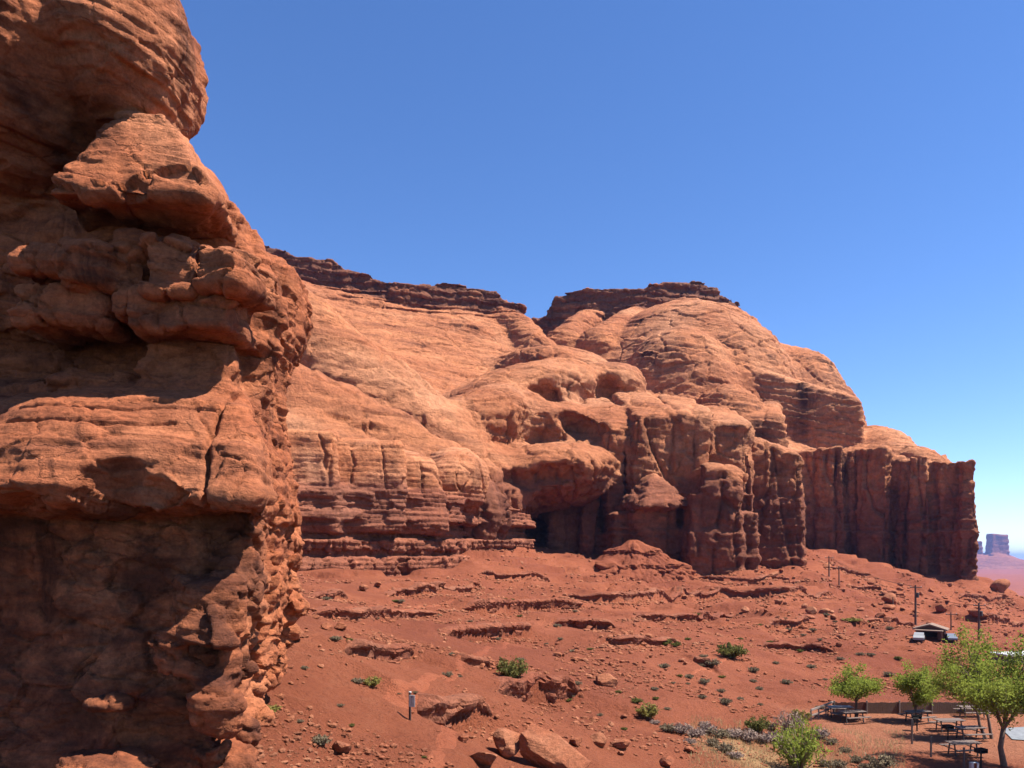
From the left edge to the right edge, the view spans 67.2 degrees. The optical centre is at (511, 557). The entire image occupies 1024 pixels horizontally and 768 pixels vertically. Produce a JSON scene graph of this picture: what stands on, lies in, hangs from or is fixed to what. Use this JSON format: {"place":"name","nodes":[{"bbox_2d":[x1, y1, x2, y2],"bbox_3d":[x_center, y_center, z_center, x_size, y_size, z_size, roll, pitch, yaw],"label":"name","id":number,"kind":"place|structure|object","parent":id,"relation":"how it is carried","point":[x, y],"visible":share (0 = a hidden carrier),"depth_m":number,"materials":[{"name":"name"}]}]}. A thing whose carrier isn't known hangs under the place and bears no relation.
{"place":"outdoors","nodes":[
{"label":"outdoors","id":0,"kind":"place"},
{"bbox_2d":[0,0,313,767],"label":"cliff","id":1,"kind":"structure","parent":0,"point":[156,322],"depth_m":18.62,"materials":[{"name":"stone"}]},
{"bbox_2d":[332,593,475,619],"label":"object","id":2,"kind":"structure","parent":0,"point":[417,607],"depth_m":87.07,"materials":[{"name":"stone"}]},
{"bbox_2d":[287,428,535,576],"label":"ledge cliff","id":3,"kind":"structure","parent":0,"point":[389,508],"depth_m":127.91,"materials":[{"name":"stone"}]},
{"bbox_2d":[382,641,508,767],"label":"path","id":4,"kind":"structure","parent":0,"point":[446,738],"depth_m":31.51,"materials":[{"name":"soil"}]},
{"bbox_2d":[458,733,468,742],"bbox_3d":[-1.879,6.933,29.625,0.442,0.302,0.382,0,0,-11],"label":"boulder","id":5,"kind":"object","parent":4,"relation":"on","point":[463,737],"visible":1,"depth_m":29.49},
{"bbox_2d":[180,0,1023,559],"label":"sky","id":6,"kind":"structure","parent":0,"point":[847,174],"materials":[{"name":"blue"}]},
{"bbox_2d":[257,538,1023,767],"bbox_3d":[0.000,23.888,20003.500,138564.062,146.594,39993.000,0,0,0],"label":"ground","id":7,"kind":"structure","parent":0,"point":[328,687],"depth_m":63.21,"materials":[{"name":"red soil"}]},
{"bbox_2d":[267,704,282,711],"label":"shrub","id":8,"kind":"object","parent":7,"relation":"on","point":[274,708],"visible":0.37,"depth_m":26.20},
{"bbox_2d":[312,734,331,744],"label":"shrub","id":9,"kind":"object","parent":7,"relation":"on","point":[320,739],"visible":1,"depth_m":25.18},
{"bbox_2d":[321,622,332,630],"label":"boulder","id":10,"kind":"object","parent":7,"relation":"on","point":[327,626],"visible":0.96,"depth_m":38.88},
{"bbox_2d":[308,589,347,598],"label":"rock ledge","id":11,"kind":"object","parent":7,"relation":"on","point":[327,593],"visible":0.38,"depth_m":75.50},
{"bbox_2d":[334,622,346,629],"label":"boulder","id":12,"kind":"object","parent":7,"relation":"on","point":[340,626],"visible":0.98,"depth_m":42.05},
{"bbox_2d":[332,741,351,752],"bbox_3d":[-5.626,6.213,25.332,0.722,0.468,0.466,-22,-11,41],"label":"boulder","id":13,"kind":"object","parent":7,"relation":"on","point":[339,747],"visible":0.98,"depth_m":25.15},
{"bbox_2d":[351,677,363,682],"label":"shrub","id":14,"kind":"object","parent":7,"relation":"on","point":[357,680],"visible":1,"depth_m":31.36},
{"bbox_2d":[359,584,368,590],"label":"boulder","id":15,"kind":"object","parent":7,"relation":"on","point":[362,587],"visible":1,"depth_m":91.47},
{"bbox_2d":[362,675,383,686],"bbox_3d":[-5.751,5.068,31.691,0.865,0.460,0.830,0,0,-19],"label":"shrub","id":16,"kind":"object","parent":7,"relation":"on","point":[374,681],"visible":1,"depth_m":31.55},
{"bbox_2d":[311,606,436,621],"bbox_3d":[-11.515,5.030,66.812,3.436,3.378,35.183,0,0,8],"label":"rock ledge","id":17,"kind":"object","parent":7,"relation":"on","point":[373,613],"visible":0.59,"depth_m":60.23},
{"bbox_2d":[343,638,413,661],"bbox_3d":[-7.021,4.938,38.790,2.238,2.449,10.053,0,0,12],"label":"rock ledge","id":18,"kind":"object","parent":7,"relation":"on","point":[372,650],"visible":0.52,"depth_m":37.76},
{"bbox_2d":[408,691,414,720],"bbox_3d":[-3.881,5.879,29.824,0.283,1.407,0.118,0,0,26],"label":"trail sign","id":19,"kind":"object","parent":7,"relation":"on","point":[411,700],"visible":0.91,"depth_m":29.80,"materials":[{"name":"white paint"}]},
{"bbox_2d":[384,580,481,595],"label":"rock ledge","id":20,"kind":"object","parent":7,"relation":"on","point":[434,587],"visible":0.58,"depth_m":105.59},
{"bbox_2d":[417,693,493,728],"bbox_3d":[-3.061,7.115,33.962,2.135,2.943,6.364,0,0,28],"label":"rock ledge","id":21,"kind":"object","parent":7,"relation":"on","point":[439,710],"visible":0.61,"depth_m":33.09,"materials":[{"name":"stone"}]},
{"bbox_2d":[458,653,490,668],"bbox_3d":[-2.644,6.403,45.196,2.010,1.860,3.033,0,0,35],"label":"rock ledge","id":22,"kind":"object","parent":7,"relation":"on","point":[473,661],"visible":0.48,"depth_m":44.46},
{"bbox_2d":[469,751,497,764],"bbox_3d":[-1.104,7.385,28.373,1.550,0.480,1.360,-14,-28,40],"label":"boulder","id":23,"kind":"object","parent":7,"relation":"on","point":[483,758],"visible":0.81,"depth_m":27.88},
{"bbox_2d":[440,622,530,639],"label":"rock ledge","id":24,"kind":"object","parent":7,"relation":"on","point":[493,630],"visible":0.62,"depth_m":74.19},
{"bbox_2d":[493,727,519,758],"bbox_3d":[-0.210,7.715,32.154,1.210,1.234,1.341,0,0,1],"label":"boulder","id":25,"kind":"object","parent":7,"relation":"on","point":[506,742],"visible":0.94,"depth_m":31.72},
{"bbox_2d":[496,655,527,677],"bbox_3d":[-0.011,6.402,45.009,1.849,1.448,2.066,0,0,45],"label":"shrub","id":26,"kind":"object","parent":7,"relation":"on","point":[513,669],"visible":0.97,"depth_m":44.77,"materials":[{"name":"green plant"}]},
{"bbox_2d":[481,570,549,581],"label":"rock ledge","id":27,"kind":"object","parent":7,"relation":"on","point":[522,574],"visible":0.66,"depth_m":139.23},
{"bbox_2d":[461,598,582,613],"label":"rock ledge","id":28,"kind":"object","parent":7,"relation":"on","point":[493,605],"visible":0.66,"depth_m":104.53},
{"bbox_2d":[496,672,578,703],"bbox_3d":[0.764,8.290,46.456,2.674,3.380,12.156,0,0,28],"label":"rock ledge","id":29,"kind":"object","parent":7,"relation":"on","point":[556,687],"visible":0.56,"depth_m":47.10,"materials":[{"name":"stone"}]},
{"bbox_2d":[518,723,590,767],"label":"boulder","id":30,"kind":"object","parent":7,"relation":"on","point":[539,746],"visible":1,"depth_m":31.42,"materials":[{"name":"stone"}]},
{"bbox_2d":[569,737,581,746],"bbox_3d":[2.914,8.373,35.101,0.542,0.511,0.718,0,0,38],"label":"boulder","id":31,"kind":"object","parent":7,"relation":"on","point":[576,741],"visible":1,"depth_m":34.84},
{"bbox_2d":[552,617,615,627],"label":"rock ledge","id":32,"kind":"object","parent":7,"relation":"on","point":[580,622],"visible":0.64,"depth_m":95.72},
{"bbox_2d":[590,732,606,747],"bbox_3d":[4.189,8.901,37.723,0.921,0.752,0.802,19,5,4],"label":"boulder","id":33,"kind":"object","parent":7,"relation":"on","point":[599,739],"visible":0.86,"depth_m":37.49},
{"bbox_2d":[595,673,618,686],"bbox_3d":[6.886,8.853,55.582,1.753,1.073,1.356,6,-2,-17],"label":"boulder","id":34,"kind":"object","parent":7,"relation":"on","point":[607,679],"visible":0.91,"depth_m":55.08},
{"bbox_2d":[611,739,629,748],"bbox_3d":[5.360,9.228,38.215,0.898,0.508,0.970,0,-12,-29],"label":"boulder","id":35,"kind":"object","parent":7,"relation":"on","point":[621,743],"visible":1,"depth_m":37.96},
{"bbox_2d":[265,246,979,580],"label":"mesa","id":36,"kind":"structure","parent":7,"relation":"on","point":[701,428],"depth_m":260.72,"materials":[{"name":"stone"}]},
{"bbox_2d":[255,541,1023,767],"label":"pebbles","id":37,"kind":"object","parent":7,"relation":"on","point":[401,759],"visible":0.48,"depth_m":74.98,"materials":[{"name":"stone"}]},
{"bbox_2d":[608,634,681,646],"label":"rock ledge","id":38,"kind":"object","parent":7,"relation":"on","point":[636,639],"visible":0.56,"depth_m":81.84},
{"bbox_2d":[635,702,661,718],"bbox_3d":[8.625,9.633,48.726,1.572,1.046,1.508,0,0,-22],"label":"shrub","id":39,"kind":"object","parent":7,"relation":"on","point":[650,711],"visible":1,"depth_m":48.50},
{"bbox_2d":[659,756,673,766],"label":"boulder","id":40,"kind":"object","parent":7,"relation":"on","point":[666,761],"visible":0.94,"depth_m":38.00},
{"bbox_2d":[659,722,675,731],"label":"shrub","id":41,"kind":"object","parent":7,"relation":"on","point":[667,727],"visible":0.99,"depth_m":46.36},
{"bbox_2d":[631,610,733,621],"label":"rock ledge","id":42,"kind":"object","parent":7,"relation":"on","point":[657,617],"visible":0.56,"depth_m":117.14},
{"bbox_2d":[673,722,693,732],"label":"shrub","id":43,"kind":"object","parent":7,"relation":"on","point":[681,728],"visible":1,"depth_m":46.17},
{"bbox_2d":[684,746,694,752],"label":"boulder","id":44,"kind":"object","parent":7,"relation":"on","point":[690,749],"visible":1,"depth_m":41.01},
{"bbox_2d":[686,728,705,736],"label":"shrub","id":45,"kind":"object","parent":7,"relation":"on","point":[693,732],"visible":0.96,"depth_m":45.69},
{"bbox_2d":[567,585,832,602],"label":"rock ledge","id":46,"kind":"object","parent":7,"relation":"on","point":[627,596],"visible":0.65,"depth_m":156.83,"materials":[{"name":"stone"}]},
{"bbox_2d":[693,656,712,664],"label":"boulder","id":47,"kind":"object","parent":7,"relation":"on","point":[698,659],"visible":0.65,"depth_m":76.72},
{"bbox_2d":[696,677,709,683],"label":"shrub","id":48,"kind":"object","parent":7,"relation":"on","point":[703,681],"visible":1,"depth_m":64.47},
{"bbox_2d":[697,723,717,734],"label":"shrub","id":49,"kind":"object","parent":7,"relation":"on","point":[705,727],"visible":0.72,"depth_m":47.11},
{"bbox_2d":[705,737,719,745],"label":"shrub","id":50,"kind":"object","parent":7,"relation":"on","point":[711,742],"visible":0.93,"depth_m":43.29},
{"bbox_2d":[705,658,721,666],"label":"shrub","id":51,"kind":"object","parent":7,"relation":"on","point":[713,662],"visible":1,"depth_m":76.59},
{"bbox_2d":[707,727,731,737],"bbox_3d":[12.576,10.561,46.370,1.453,0.653,1.352,0,0,-2],"label":"shrub","id":52,"kind":"object","parent":7,"relation":"on","point":[722,733],"visible":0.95,"depth_m":46.22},
{"bbox_2d":[713,741,736,751],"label":"shrub","id":53,"kind":"object","parent":7,"relation":"on","point":[727,748],"visible":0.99,"depth_m":42.17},
{"bbox_2d":[719,697,732,704],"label":"shrub","id":54,"kind":"object","parent":7,"relation":"on","point":[724,700],"visible":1,"depth_m":55.63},
{"bbox_2d":[716,642,749,657],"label":"shrub","id":55,"kind":"object","parent":7,"relation":"on","point":[729,650],"visible":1,"depth_m":80.27,"materials":[{"name":"green plant"}]},
{"bbox_2d":[726,750,744,758],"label":"shrub","id":56,"kind":"object","parent":7,"relation":"on","point":[738,754],"visible":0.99,"depth_m":41.18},
{"bbox_2d":[727,727,744,737],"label":"shrub","id":57,"kind":"object","parent":7,"relation":"on","point":[735,732],"visible":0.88,"depth_m":46.65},
{"bbox_2d":[737,728,758,741],"bbox_3d":[14.411,10.805,46.878,1.387,0.820,1.560,0,0,26],"label":"shrub","id":58,"kind":"object","parent":7,"relation":"on","point":[750,735],"visible":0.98,"depth_m":46.53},
{"bbox_2d":[699,575,797,583],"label":"rock ledge","id":59,"kind":"object","parent":7,"relation":"on","point":[753,580],"visible":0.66,"depth_m":188.06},
{"bbox_2d":[744,714,770,732],"bbox_3d":[15.580,10.524,48.877,1.634,1.152,1.826,0,0,29],"label":"shrub","id":60,"kind":"object","parent":7,"relation":"on","point":[758,725],"visible":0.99,"depth_m":48.70,"materials":[{"name":"green plant"}]},
{"bbox_2d":[756,732,772,742],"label":"shrub","id":61,"kind":"object","parent":7,"relation":"on","point":[763,737],"visible":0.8,"depth_m":46.98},
{"bbox_2d":[765,722,776,729],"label":"shrub","id":62,"kind":"object","parent":7,"relation":"on","point":[773,725],"visible":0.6,"depth_m":50.30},
{"bbox_2d":[765,731,784,741],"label":"shrub","id":63,"kind":"object","parent":7,"relation":"on","point":[774,734],"visible":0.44,"depth_m":47.24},
{"bbox_2d":[766,705,808,734],"bbox_3d":[17.884,10.469,49.419,2.464,1.856,2.400,0,0,-35],"label":"shrub","id":64,"kind":"object","parent":7,"relation":"on","point":[784,724],"visible":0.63,"depth_m":49.34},
{"bbox_2d":[769,616,809,626],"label":"rock ledge","id":65,"kind":"object","parent":7,"relation":"on","point":[794,621],"visible":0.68,"depth_m":122.16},
{"bbox_2d":[687,715,905,767],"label":"dry grass","id":66,"kind":"structure","parent":7,"relation":"on","point":[760,751],"depth_m":44.97,"materials":[{"name":"plant"}]},
{"bbox_2d":[762,641,833,651],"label":"rock ledge","id":67,"kind":"object","parent":7,"relation":"on","point":[776,645],"visible":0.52,"depth_m":103.45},
{"bbox_2d":[766,716,833,767],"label":"shrub","id":68,"kind":"object","parent":7,"relation":"on","point":[793,753],"visible":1,"depth_m":41.26,"materials":[{"name":"green plant"}]},
{"bbox_2d":[789,709,811,720],"bbox_3d":[19.753,10.795,52.789,1.508,0.941,1.572,0,0,36],"label":"shrub","id":69,"kind":"object","parent":7,"relation":"on","point":[800,713],"visible":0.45,"depth_m":52.66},
{"bbox_2d":[805,606,816,613],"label":"boulder","id":70,"kind":"object","parent":7,"relation":"on","point":[811,610],"visible":0.99,"depth_m":139.58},
{"bbox_2d":[810,727,830,738],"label":"shrub","id":71,"kind":"object","parent":7,"relation":"on","point":[823,732],"visible":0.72,"depth_m":48.21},
{"bbox_2d":[810,701,833,720],"bbox_3d":[22.196,11.094,55.069,0.113,1.238,4.730,0,0,40],"label":"handrail","id":72,"kind":"object","parent":7,"relation":"on","point":[823,705],"visible":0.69,"depth_m":54.84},
{"bbox_2d":[817,758,830,766],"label":"shrub","id":73,"kind":"object","parent":7,"relation":"on","point":[825,763],"visible":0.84,"depth_m":42.05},
{"bbox_2d":[819,608,830,613],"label":"boulder","id":74,"kind":"object","parent":7,"relation":"on","point":[824,610],"visible":0.96,"depth_m":139.85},
{"bbox_2d":[824,737,840,743],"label":"shrub","id":75,"kind":"object","parent":7,"relation":"on","point":[832,740],"visible":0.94,"depth_m":47.10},
{"bbox_2d":[821,705,853,717],"bbox_3d":[23.652,11.114,55.695,1.850,0.766,1.730,0,0,0],"label":"picnic table","id":76,"kind":"object","parent":7,"relation":"on","point":[845,707],"visible":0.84,"depth_m":55.64,"materials":[{"name":"grey wood"}]},
{"bbox_2d":[829,759,848,767],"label":"shrub","id":77,"kind":"object","parent":7,"relation":"on","point":[837,762],"visible":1,"depth_m":41.50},
{"bbox_2d":[830,566,872,575],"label":"rock ledge","id":78,"kind":"object","parent":7,"relation":"on","point":[850,571],"visible":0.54,"depth_m":233.45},
{"bbox_2d":[841,617,862,621],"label":"shrub","id":79,"kind":"object","parent":7,"relation":"on","point":[851,619],"visible":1,"depth_m":137.88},
{"bbox_2d":[833,709,871,722],"bbox_3d":[23.794,11.090,53.887,1.850,0.766,1.730,0,0,-14],"label":"picnic table","id":80,"kind":"object","parent":7,"relation":"on","point":[855,712],"visible":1,"depth_m":53.72,"materials":[{"name":"grey wood"}]},
{"bbox_2d":[824,658,886,716],"bbox_3d":[24.336,9.512,54.778,4.499,4.449,3.718,0,0,0],"label":"tree","id":81,"kind":"object","parent":7,"relation":"on","point":[852,686],"visible":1,"depth_m":54.52,"materials":[{"name":"green plant"}]},
{"bbox_2d":[849,755,864,762],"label":"shrub","id":82,"kind":"object","parent":7,"relation":"on","point":[857,759],"visible":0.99,"depth_m":42.88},
{"bbox_2d":[858,762,877,767],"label":"shrub","id":83,"kind":"object","parent":7,"relation":"on","point":[867,765],"visible":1,"depth_m":41.48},
{"bbox_2d":[849,585,896,593],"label":"rock ledge","id":84,"kind":"object","parent":7,"relation":"on","point":[864,587],"visible":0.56,"depth_m":214.00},
{"bbox_2d":[863,752,899,767],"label":"shrub","id":85,"kind":"object","parent":7,"relation":"on","point":[884,761],"visible":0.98,"depth_m":41.59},
{"bbox_2d":[881,592,897,603],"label":"boulder","id":86,"kind":"object","parent":7,"relation":"on","point":[887,597],"visible":0.94,"depth_m":190.28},
{"bbox_2d":[859,616,927,626],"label":"rock ledge","id":87,"kind":"object","parent":7,"relation":"on","point":[888,620],"visible":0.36,"depth_m":148.08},
{"bbox_2d":[911,718,913,743],"bbox_3d":[24.766,10.829,47.668,0.160,1.774,0.123,0,0,0],"label":"site post","id":88,"kind":"object","parent":7,"relation":"on","point":[912,722],"visible":0.82,"depth_m":47.63,"materials":[{"name":"grey wood"}]},
{"bbox_2d":[889,658,939,721],"bbox_3d":[28.379,9.377,54.057,3.112,4.711,3.993,0,0,34],"label":"tree","id":89,"kind":"object","parent":7,"relation":"on","point":[908,684],"visible":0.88,"depth_m":53.57,"materials":[{"name":"green plant"}]},
{"bbox_2d":[910,585,921,624],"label":"utility pole","id":90,"kind":"object","parent":7,"relation":"on","point":[916,595],"visible":0.96,"depth_m":157.84,"materials":[{"name":"brown wood"}]},
{"bbox_2d":[912,714,921,730],"bbox_3d":[26.905,11.013,51.141,0.525,1.160,0.553,0,0,23],"label":"pedestal grill","id":91,"kind":"object","parent":7,"relation":"on","point":[916,716],"visible":0.99,"depth_m":51.18,"materials":[{"name":"metal"}]},
{"bbox_2d":[898,709,936,721],"bbox_3d":[28.355,11.095,53.910,1.850,0.766,1.730,0,0,-17],"label":"picnic table","id":92,"kind":"object","parent":7,"relation":"on","point":[919,711],"visible":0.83,"depth_m":53.83,"materials":[{"name":"grey wood"}]},
{"bbox_2d":[913,632,924,641],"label":"parked car","id":93,"kind":"object","parent":7,"relation":"on","point":[918,635],"visible":1,"depth_m":110.84,"materials":[{"name":"paint"}]},
{"bbox_2d":[834,701,1023,713],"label":"plank fence","id":94,"kind":"object","parent":7,"relation":"on","point":[901,707],"visible":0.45,"depth_m":56.81,"materials":[{"name":"wood"}]},
{"bbox_2d":[912,623,949,640],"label":"house","id":95,"kind":"structure","parent":7,"relation":"on","point":[933,630],"depth_m":128.76,"materials":[{"name":"beige paint"}]},
{"bbox_2d":[923,631,936,636],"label":"garage door","id":96,"kind":"structure","parent":95,"relation":"in","point":[927,633],"depth_m":130.33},
{"bbox_2d":[935,603,946,612],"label":"boulder","id":97,"kind":"object","parent":7,"relation":"on","point":[940,608],"visible":0.98,"depth_m":201.22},
{"bbox_2d":[928,718,965,731],"bbox_3d":[28.993,11.091,51.087,1.850,0.766,1.730,0,0,-3],"label":"picnic table","id":98,"kind":"object","parent":7,"relation":"on","point":[946,720],"visible":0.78,"depth_m":51.26,"materials":[{"name":"grey wood"}]},
{"bbox_2d":[942,724,953,740],"bbox_3d":[27.344,11.044,48.205,0.525,1.160,0.553,0,0,-11],"label":"pedestal grill","id":99,"kind":"object","parent":7,"relation":"on","point":[947,726],"visible":1,"depth_m":48.22,"materials":[{"name":"metal"}]},
{"bbox_2d":[945,633,957,641],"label":"parked car","id":100,"kind":"object","parent":7,"relation":"on","point":[953,637],"visible":0.84,"depth_m":126.14,"materials":[{"name":"paint"}]},
{"bbox_2d":[939,740,981,756],"bbox_3d":[26.382,11.137,45.043,1.850,0.766,1.730,0,0,-6],"label":"picnic table","id":101,"kind":"object","parent":7,"relation":"on","point":[961,742],"visible":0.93,"depth_m":45.01,"materials":[{"name":"grey wood"}]},
{"bbox_2d":[920,635,1001,738],"bbox_3d":[28.746,8.307,49.155,4.958,6.880,3.655,0,0,25],"label":"tree","id":102,"kind":"object","parent":7,"relation":"on","point":[940,687],"visible":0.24,"depth_m":48.89,"materials":[{"name":"green plant"}]},
{"bbox_2d":[949,725,992,739],"bbox_3d":[29.094,11.111,48.914,1.850,0.766,1.730,0,0,-7],"label":"picnic table","id":103,"kind":"object","parent":7,"relation":"on","point":[972,727],"visible":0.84,"depth_m":48.73,"materials":[{"name":"grey wood"}]},
{"bbox_2d":[952,705,990,717],"bbox_3d":[33.282,11.117,55.710,1.850,0.766,1.730,0,0,0],"label":"picnic table","id":104,"kind":"object","parent":7,"relation":"on","point":[964,708],"visible":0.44,"depth_m":55.66,"materials":[{"name":"grey wood"}]},
{"bbox_2d":[969,762,978,767],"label":"utility pedestal","id":105,"kind":"object","parent":7,"relation":"on","point":[973,764],"visible":1,"depth_m":41.17,"materials":[{"name":"white paint"}]},
{"bbox_2d":[927,617,1023,766],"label":"tree","id":106,"kind":"object","parent":7,"relation":"on","point":[1005,692],"visible":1,"depth_m":42.41,"materials":[{"name":"green plant"}]},
{"bbox_2d":[968,609,987,617],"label":"boulder","id":107,"kind":"object","parent":7,"relation":"on","point":[973,612],"visible":0.78,"depth_m":192.30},
{"bbox_2d":[973,603,985,637],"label":"utility pole","id":108,"kind":"object","parent":7,"relation":"on","point":[980,613],"visible":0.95,"depth_m":149.82,"materials":[{"name":"brown wood"}]},
{"bbox_2d":[974,747,987,767],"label":"pedestal grill","id":109,"kind":"object","parent":7,"relation":"on","point":[980,750],"visible":1,"depth_m":42.15,"materials":[{"name":"metal"}]},
{"bbox_2d":[957,593,1008,601],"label":"rock ledge","id":110,"kind":"object","parent":7,"relation":"on","point":[998,597],"visible":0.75,"depth_m":243.75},
{"bbox_2d":[990,579,1009,592],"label":"boulder","id":111,"kind":"object","parent":7,"relation":"on","point":[1001,585],"visible":0.92,"depth_m":253.80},
{"bbox_2d":[984,613,1023,626],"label":"rock ledge","id":112,"kind":"object","parent":7,"relation":"on","point":[998,618],"visible":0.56,"depth_m":196.82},
{"bbox_2d":[990,651,1023,663],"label":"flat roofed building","id":113,"kind":"structure","parent":7,"relation":"on","point":[998,655],"depth_m":104.60,"materials":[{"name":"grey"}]},
{"bbox_2d":[595,540,697,583],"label":"hill","id":114,"kind":"structure","parent":0,"point":[635,560],"depth_m":186.27,"materials":[{"name":"stone"}]},
{"bbox_2d":[675,657,728,677],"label":"path","id":115,"kind":"structure","parent":0,"point":[714,666],"depth_m":75.22,"materials":[{"name":"soil"}]},
{"bbox_2d":[977,534,1023,568],"bbox_3d":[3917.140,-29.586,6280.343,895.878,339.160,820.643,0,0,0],"label":"butte","id":116,"kind":"object","parent":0,"point":[996,555],"visible":0.5,"depth_m":6167.07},
{"bbox_2d":[1006,727,1023,739],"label":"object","id":117,"kind":"structure","parent":0,"point":[1017,733],"depth_m":50.12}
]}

